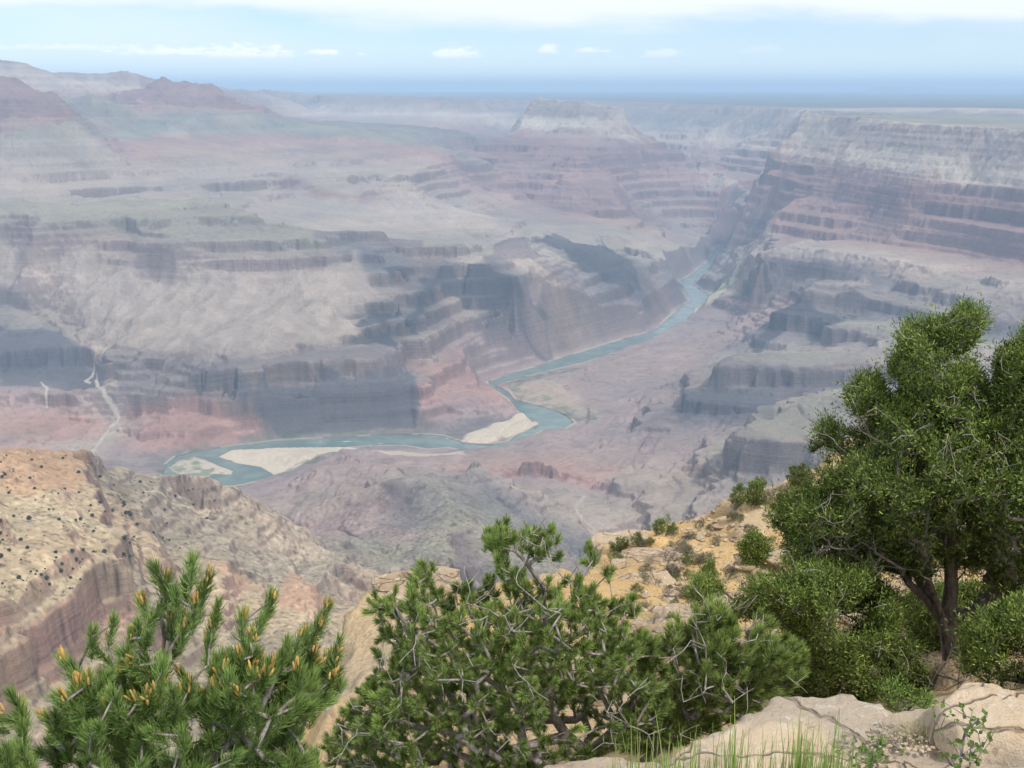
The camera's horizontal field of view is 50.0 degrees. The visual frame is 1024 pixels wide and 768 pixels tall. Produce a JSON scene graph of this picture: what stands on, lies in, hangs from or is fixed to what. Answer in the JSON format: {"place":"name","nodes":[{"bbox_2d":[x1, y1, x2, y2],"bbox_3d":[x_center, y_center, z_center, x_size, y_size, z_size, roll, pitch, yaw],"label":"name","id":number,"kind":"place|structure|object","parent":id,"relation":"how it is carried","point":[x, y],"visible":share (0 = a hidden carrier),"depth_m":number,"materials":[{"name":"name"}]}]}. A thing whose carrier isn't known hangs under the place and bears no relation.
{"place":"outdoors","nodes":[
{"label":"outdoors","id":0,"kind":"place"},
{"bbox_2d":[163,246,727,485],"bbox_3d":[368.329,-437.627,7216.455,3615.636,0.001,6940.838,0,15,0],"label":"river water","id":1,"kind":"structure","parent":0,"point":[545,418],"depth_m":4771.16,"materials":[{"name":"teal liquid"}]},
{"bbox_2d":[0,60,1023,767],"bbox_3d":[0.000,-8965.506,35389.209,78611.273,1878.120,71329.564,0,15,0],"label":"canyon terrain","id":2,"kind":"structure","parent":0,"point":[186,266],"depth_m":5686.39,"materials":[{"name":"brown stone"}]},
{"bbox_2d":[0,0,1023,91],"label":"sky","id":3,"kind":"structure","parent":0,"point":[251,45],"materials":[{"name":"blue"}]},
{"bbox_2d":[285,438,1023,767],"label":"rocky hillside","id":4,"kind":"structure","parent":0,"point":[361,631],"depth_m":10.63,"materials":[{"name":"soil"}]},
{"bbox_2d":[0,545,349,767],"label":"pinyon pine","id":5,"kind":"object","parent":4,"relation":"on","point":[91,724],"visible":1,"depth_m":2.72,"materials":[{"name":"green plant"}]},
{"bbox_2d":[326,689,350,714],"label":"boulder","id":6,"kind":"object","parent":4,"relation":"on","point":[347,691],"visible":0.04,"depth_m":8.17,"materials":[{"name":"stone"}]},
{"bbox_2d":[342,611,356,631],"bbox_3d":[-1.424,2.291,9.820,0.180,0.465,0.303,-2,15,-8],"label":"rock pillar","id":7,"kind":"object","parent":4,"relation":"on","point":[345,616],"visible":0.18,"depth_m":9.79,"materials":[{"name":"stone"}]},
{"bbox_2d":[381,575,449,629],"bbox_3d":[-0.943,2.111,10.274,0.756,0.518,0.674,-7,17,-25],"label":"rock outcrop","id":8,"kind":"object","parent":4,"relation":"on","point":[401,588],"visible":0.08,"depth_m":10.14,"materials":[{"name":"stone"}]},
{"bbox_2d":[370,566,461,595],"bbox_3d":[-0.936,1.940,10.724,0.899,0.138,0.550,0,15,0],"label":"cap stone","id":9,"kind":"object","parent":4,"relation":"on","point":[384,583],"visible":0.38,"depth_m":10.70,"materials":[{"name":"beige stone"}]},
{"bbox_2d":[318,503,676,767],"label":"pinyon pine","id":10,"kind":"object","parent":4,"relation":"on","point":[472,665],"visible":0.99,"depth_m":4.77,"materials":[{"name":"green plant"}]},
{"bbox_2d":[535,654,608,699],"bbox_3d":[0.428,2.261,8.462,0.627,0.242,0.461,0,15,0],"label":"boulder","id":11,"kind":"object","parent":4,"relation":"on","point":[592,670],"visible":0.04,"depth_m":8.33,"materials":[{"name":"stone"}]},
{"bbox_2d":[544,757,659,767],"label":"limestone ledge","id":12,"kind":"object","parent":4,"relation":"on","point":[600,762],"visible":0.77,"depth_m":3.62,"materials":[{"name":"beige stone"}]},
{"bbox_2d":[607,550,623,560],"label":"green bush","id":13,"kind":"object","parent":4,"relation":"on","point":[616,554],"visible":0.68,"depth_m":17.41,"materials":[{"name":"green plant"}]},
{"bbox_2d":[588,529,647,564],"bbox_3d":[2.193,3.395,21.994,1.289,0.640,1.084,-4,16,-16],"label":"boulder","id":14,"kind":"object","parent":4,"relation":"on","point":[600,540],"visible":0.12,"depth_m":22.00,"materials":[{"name":"stone"}]},
{"bbox_2d":[610,558,625,569],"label":"slope stone","id":15,"kind":"object","parent":4,"relation":"on","point":[619,563],"visible":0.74,"depth_m":16.97,"materials":[{"name":"beige stone"}]},
{"bbox_2d":[606,535,631,552],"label":"green bush","id":16,"kind":"object","parent":4,"relation":"on","point":[621,542],"visible":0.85,"depth_m":20.91,"materials":[{"name":"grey plant"}]},
{"bbox_2d":[628,530,641,545],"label":"green bush","id":17,"kind":"object","parent":4,"relation":"on","point":[638,533],"visible":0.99,"depth_m":20.56,"materials":[{"name":"green plant"}]},
{"bbox_2d":[627,581,645,595],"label":"green bush","id":18,"kind":"object","parent":4,"relation":"on","point":[634,586],"visible":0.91,"depth_m":13.24,"materials":[{"name":"green plant"}]},
{"bbox_2d":[639,531,648,543],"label":"slope stone","id":19,"kind":"object","parent":4,"relation":"on","point":[644,536],"visible":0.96,"depth_m":20.52,"materials":[{"name":"beige stone"}]},
{"bbox_2d":[638,562,650,571],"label":"sagebrush","id":20,"kind":"object","parent":4,"relation":"on","point":[646,567],"visible":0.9,"depth_m":16.64,"materials":[{"name":"grey plant"}]},
{"bbox_2d":[638,570,651,581],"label":"sagebrush","id":21,"kind":"object","parent":4,"relation":"on","point":[643,574],"visible":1,"depth_m":15.17,"materials":[{"name":"grey plant"}]},
{"bbox_2d":[638,599,651,606],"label":"bare shrub","id":22,"kind":"object","parent":4,"relation":"on","point":[646,602],"visible":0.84,"depth_m":12.19,"materials":[{"name":"grey plant"}]},
{"bbox_2d":[617,569,675,585],"bbox_3d":[1.917,2.872,15.748,0.875,0.316,0.627,-3,15,-12],"label":"boulder","id":23,"kind":"object","parent":4,"relation":"on","point":[665,577],"visible":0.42,"depth_m":15.68,"materials":[{"name":"stone"}]},
{"bbox_2d":[644,556,654,568],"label":"bare shrub","id":24,"kind":"object","parent":4,"relation":"on","point":[648,562],"visible":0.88,"depth_m":16.70,"materials":[{"name":"grey plant"}]},
{"bbox_2d":[644,537,655,545],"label":"green bush","id":25,"kind":"object","parent":4,"relation":"on","point":[650,540],"visible":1,"depth_m":20.36,"materials":[{"name":"green plant"}]},
{"bbox_2d":[620,547,683,562],"bbox_3d":[2.365,2.957,17.801,1.332,0.395,0.904,0,15,0],"label":"boulder","id":26,"kind":"object","parent":4,"relation":"on","point":[636,554],"visible":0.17,"depth_m":17.82,"materials":[{"name":"stone"}]},
{"bbox_2d":[676,543,692,559],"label":"bare shrub","id":27,"kind":"object","parent":26,"relation":"on","point":[684,550],"visible":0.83,"depth_m":17.35,"materials":[{"name":"grey plant"}]},
{"bbox_2d":[651,518,666,535],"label":"juniper bush","id":28,"kind":"object","parent":4,"relation":"on","point":[660,522],"visible":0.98,"depth_m":21.47,"materials":[{"name":"green plant"}]},
{"bbox_2d":[662,585,671,597],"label":"bare shrub","id":29,"kind":"object","parent":4,"relation":"on","point":[666,591],"visible":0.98,"depth_m":13.32,"materials":[{"name":"grey plant"}]},
{"bbox_2d":[663,512,670,525],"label":"juniper bush","id":30,"kind":"object","parent":4,"relation":"on","point":[666,518],"visible":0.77,"depth_m":23.33,"materials":[{"name":"green plant"}]},
{"bbox_2d":[644,603,693,623],"bbox_3d":[1.654,2.530,11.413,0.681,0.292,0.547,-6,16,-21],"label":"boulder","id":31,"kind":"object","parent":4,"relation":"on","point":[665,610],"visible":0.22,"depth_m":11.46,"materials":[{"name":"stone"}]},
{"bbox_2d":[661,547,678,562],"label":"bare shrub","id":32,"kind":"object","parent":4,"relation":"on","point":[668,555],"visible":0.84,"depth_m":17.24,"materials":[{"name":"grey plant"}]},
{"bbox_2d":[664,521,678,535],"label":"juniper bush","id":33,"kind":"object","parent":4,"relation":"on","point":[673,528],"visible":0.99,"depth_m":20.70,"materials":[{"name":"green plant"}]},
{"bbox_2d":[669,598,679,603],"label":"green bush","id":34,"kind":"object","parent":4,"relation":"on","point":[672,601],"visible":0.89,"depth_m":13.00,"materials":[{"name":"green plant"}]},
{"bbox_2d":[664,562,685,576],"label":"sagebrush","id":35,"kind":"object","parent":4,"relation":"on","point":[671,570],"visible":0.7,"depth_m":16.25,"materials":[{"name":"grey plant"}]},
{"bbox_2d":[675,559,686,567],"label":"slope stone","id":36,"kind":"object","parent":4,"relation":"on","point":[679,562],"visible":0.58,"depth_m":17.16,"materials":[{"name":"beige stone"}]},
{"bbox_2d":[674,539,688,552],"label":"sagebrush","id":37,"kind":"object","parent":4,"relation":"on","point":[679,543],"visible":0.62,"depth_m":19.14,"materials":[{"name":"grey plant"}]},
{"bbox_2d":[676,585,689,591],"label":"sagebrush","id":38,"kind":"object","parent":4,"relation":"on","point":[681,586],"visible":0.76,"depth_m":13.49,"materials":[{"name":"grey plant"}]},
{"bbox_2d":[679,552,693,566],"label":"green bush","id":39,"kind":"object","parent":4,"relation":"on","point":[690,560],"visible":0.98,"depth_m":17.19,"materials":[{"name":"green plant"}]},
{"bbox_2d":[682,568,693,578],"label":"green bush","id":40,"kind":"object","parent":4,"relation":"on","point":[685,573],"visible":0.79,"depth_m":15.83,"materials":[{"name":"green plant"}]},
{"bbox_2d":[680,514,697,523],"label":"dead shrub","id":41,"kind":"object","parent":4,"relation":"on","point":[686,516],"visible":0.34,"depth_m":23.85,"materials":[{"name":"grey plant"}]},
{"bbox_2d":[683,545,694,557],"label":"green bush","id":42,"kind":"object","parent":4,"relation":"on","point":[691,548],"visible":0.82,"depth_m":17.40,"materials":[{"name":"green plant"}]},
{"bbox_2d":[682,529,696,538],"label":"sagebrush","id":43,"kind":"object","parent":4,"relation":"on","point":[689,535],"visible":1,"depth_m":19.86,"materials":[{"name":"grey plant"}]},
{"bbox_2d":[690,552,700,562],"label":"sagebrush","id":44,"kind":"object","parent":4,"relation":"on","point":[696,556],"visible":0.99,"depth_m":17.21,"materials":[{"name":"plant"}]},
{"bbox_2d":[694,518,705,530],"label":"sagebrush","id":45,"kind":"object","parent":4,"relation":"on","point":[700,521],"visible":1,"depth_m":20.14,"materials":[{"name":"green plant"}]},
{"bbox_2d":[690,555,723,593],"bbox_3d":[2.361,2.338,13.274,0.486,0.558,0.336,0,15,0],"label":"juniper bush","id":46,"kind":"object","parent":4,"relation":"on","point":[711,565],"visible":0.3,"depth_m":13.21,"materials":[{"name":"green plant"}]},
{"bbox_2d":[698,551,715,562],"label":"sagebrush","id":47,"kind":"object","parent":4,"relation":"on","point":[706,555],"visible":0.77,"depth_m":17.14,"materials":[{"name":"grey plant"}]},
{"bbox_2d":[608,579,812,762],"bbox_3d":[0.937,1.363,5.123,0.890,1.215,0.834,-6,16,-20],"label":"pinyon pine","id":48,"kind":"object","parent":4,"relation":"on","point":[706,688],"visible":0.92,"depth_m":4.96,"materials":[{"name":"green plant"}]},
{"bbox_2d":[709,536,721,546],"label":"sagebrush","id":49,"kind":"object","parent":4,"relation":"on","point":[714,538],"visible":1,"depth_m":18.75,"materials":[{"name":"grey plant"}]},
{"bbox_2d":[691,595,741,612],"bbox_3d":[2.283,2.537,12.026,0.594,0.274,0.500,-7,17,-25],"label":"boulder","id":50,"kind":"object","parent":4,"relation":"on","point":[726,596],"visible":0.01,"depth_m":12.10,"materials":[{"name":"stone"}]},
{"bbox_2d":[719,532,726,537],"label":"slope stone","id":51,"kind":"object","parent":4,"relation":"on","point":[722,534],"visible":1,"depth_m":19.80,"materials":[{"name":"beige stone"}]},
{"bbox_2d":[722,566,735,576],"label":"sagebrush","id":52,"kind":"object","parent":4,"relation":"on","point":[725,572],"visible":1,"depth_m":14.23,"materials":[{"name":"grey plant"}]},
{"bbox_2d":[725,510,740,520],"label":"sagebrush","id":53,"kind":"object","parent":4,"relation":"on","point":[731,516],"visible":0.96,"depth_m":20.02,"materials":[{"name":"grey plant"}]},
{"bbox_2d":[728,482,745,507],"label":"juniper bush","id":54,"kind":"object","parent":4,"relation":"on","point":[737,495],"visible":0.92,"depth_m":23.45,"materials":[{"name":"green plant"}]},
{"bbox_2d":[607,695,872,767],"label":"tall grass","id":55,"kind":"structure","parent":4,"relation":"on","point":[800,758],"depth_m":1.90,"materials":[{"name":"green plant"}]},
{"bbox_2d":[734,553,745,564],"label":"slope stone","id":56,"kind":"object","parent":4,"relation":"on","point":[738,559],"visible":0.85,"depth_m":14.13,"materials":[{"name":"beige stone"}]},
{"bbox_2d":[736,513,744,521],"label":"green bush","id":57,"kind":"object","parent":4,"relation":"on","point":[741,516],"visible":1,"depth_m":19.65,"materials":[{"name":"green plant"}]},
{"bbox_2d":[741,522,758,531],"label":"sagebrush","id":58,"kind":"object","parent":4,"relation":"on","point":[745,529],"visible":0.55,"depth_m":18.85,"materials":[{"name":"grey plant"}]},
{"bbox_2d":[740,473,768,507],"bbox_3d":[5.071,2.232,22.823,0.584,0.825,0.544,-5,16,-18],"label":"juniper bush","id":59,"kind":"object","parent":4,"relation":"on","point":[752,492],"visible":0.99,"depth_m":22.74,"materials":[{"name":"green plant"}]},
{"bbox_2d":[733,526,776,572],"bbox_3d":[3.151,2.134,14.152,0.600,0.700,0.545,0,15,0],"label":"juniper bush","id":60,"kind":"object","parent":4,"relation":"on","point":[756,546],"visible":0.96,"depth_m":14.06,"materials":[{"name":"green plant"}]},
{"bbox_2d":[759,490,775,503],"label":"sagebrush","id":61,"kind":"object","parent":4,"relation":"on","point":[768,493],"visible":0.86,"depth_m":22.58,"materials":[{"name":"grey plant"}]},
{"bbox_2d":[765,556,783,568],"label":"slope stone","id":62,"kind":"object","parent":4,"relation":"on","point":[770,560],"visible":0.54,"depth_m":14.09,"materials":[{"name":"beige stone"}]},
{"bbox_2d":[658,694,892,767],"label":"limestone ledge","id":63,"kind":"object","parent":4,"relation":"on","point":[857,718],"visible":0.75,"depth_m":3.51,"materials":[{"name":"beige stone"}]},
{"bbox_2d":[776,484,793,497],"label":"sagebrush","id":64,"kind":"object","parent":4,"relation":"on","point":[784,487],"visible":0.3,"depth_m":21.95,"materials":[{"name":"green plant"}]},
{"bbox_2d":[785,459,816,487],"bbox_3d":[6.051,1.898,22.939,0.626,0.669,0.647,-8,17,-27],"label":"green bush","id":65,"kind":"object","parent":4,"relation":"on","point":[795,474],"visible":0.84,"depth_m":22.89,"materials":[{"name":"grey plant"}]},
{"bbox_2d":[678,546,940,703],"bbox_3d":[2.165,1.750,7.703,1.957,1.572,1.641,0,15,0],"label":"juniper bush","id":66,"kind":"object","parent":4,"relation":"on","point":[810,599],"visible":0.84,"depth_m":7.36,"materials":[{"name":"green plant"}]},
{"bbox_2d":[905,643,994,688],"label":"dead branches","id":67,"kind":"object","parent":66,"relation":"attached to","point":[939,674],"visible":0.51,"depth_m":7.26,"materials":[{"name":"brown wood"}]},
{"bbox_2d":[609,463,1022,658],"bbox_3d":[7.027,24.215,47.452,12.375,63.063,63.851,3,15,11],"label":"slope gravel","id":68,"kind":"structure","parent":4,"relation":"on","point":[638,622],"depth_m":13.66,"materials":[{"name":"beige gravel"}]},
{"bbox_2d":[841,612,861,623],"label":"slope stone","id":69,"kind":"object","parent":4,"relation":"on","point":[844,619],"visible":0.19,"depth_m":10.97,"materials":[{"name":"beige stone"}]},
{"bbox_2d":[801,519,905,574],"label":"dead branches","id":70,"kind":"object","parent":4,"relation":"on","point":[879,555],"visible":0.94,"depth_m":7.44,"materials":[{"name":"wood"}]},
{"bbox_2d":[834,744,904,767],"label":"leafy plant","id":71,"kind":"object","parent":4,"relation":"on","point":[876,757],"visible":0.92,"depth_m":2.67,"materials":[{"name":"green plant"}]},
{"bbox_2d":[866,732,886,753],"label":"leafy plant","id":72,"kind":"object","parent":4,"relation":"on","point":[881,742],"visible":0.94,"depth_m":2.85,"materials":[{"name":"green plant"}]},
{"bbox_2d":[757,290,1023,662],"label":"juniper tree","id":73,"kind":"object","parent":4,"relation":"on","point":[948,428],"visible":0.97,"depth_m":7.36,"materials":[{"name":"green plant"}]},
{"bbox_2d":[867,672,937,712],"bbox_3d":[1.710,1.398,4.789,0.302,0.356,0.305,0,15,0],"label":"juniper bush","id":74,"kind":"object","parent":4,"relation":"on","point":[909,694],"visible":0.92,"depth_m":4.75,"materials":[{"name":"green plant"}]},
{"bbox_2d":[855,708,1023,767],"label":"limestone ledge","id":75,"kind":"object","parent":4,"relation":"on","point":[913,759],"visible":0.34,"depth_m":3.43,"materials":[{"name":"beige stone"}]},
{"bbox_2d":[868,721,943,752],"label":"ledge gravel","id":76,"kind":"structure","parent":75,"relation":"on","point":[908,739],"depth_m":3.44,"materials":[{"name":"beige gravel"}]},
{"bbox_2d":[883,710,933,756],"bbox_3d":[1.273,1.089,3.462,0.214,0.100,0.167,-15,21,-43],"label":"grass tuft","id":77,"kind":"object","parent":75,"relation":"on","point":[916,727],"visible":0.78,"depth_m":3.47,"materials":[{"name":"beige plant"}]},
{"bbox_2d":[897,570,1021,653],"bbox_3d":[3.998,2.141,9.296,1.560,1.405,1.259,0,15,0],"label":"juniper bush","id":78,"kind":"object","parent":4,"relation":"on","point":[968,592],"visible":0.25,"depth_m":9.23,"materials":[{"name":"green plant"}]},
{"bbox_2d":[933,699,993,767],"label":"leafy plant","id":79,"kind":"object","parent":4,"relation":"on","point":[970,744],"visible":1,"depth_m":2.62,"materials":[{"name":"green plant"}]},
{"bbox_2d":[928,682,1023,767],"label":"limestone ledge","id":80,"kind":"object","parent":4,"relation":"on","point":[1004,708],"visible":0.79,"depth_m":3.38,"materials":[{"name":"beige stone"}]},
{"bbox_2d":[941,576,1023,689],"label":"juniper bush","id":81,"kind":"object","parent":4,"relation":"on","point":[988,637],"visible":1,"depth_m":6.13,"materials":[{"name":"green plant"}]}
]}

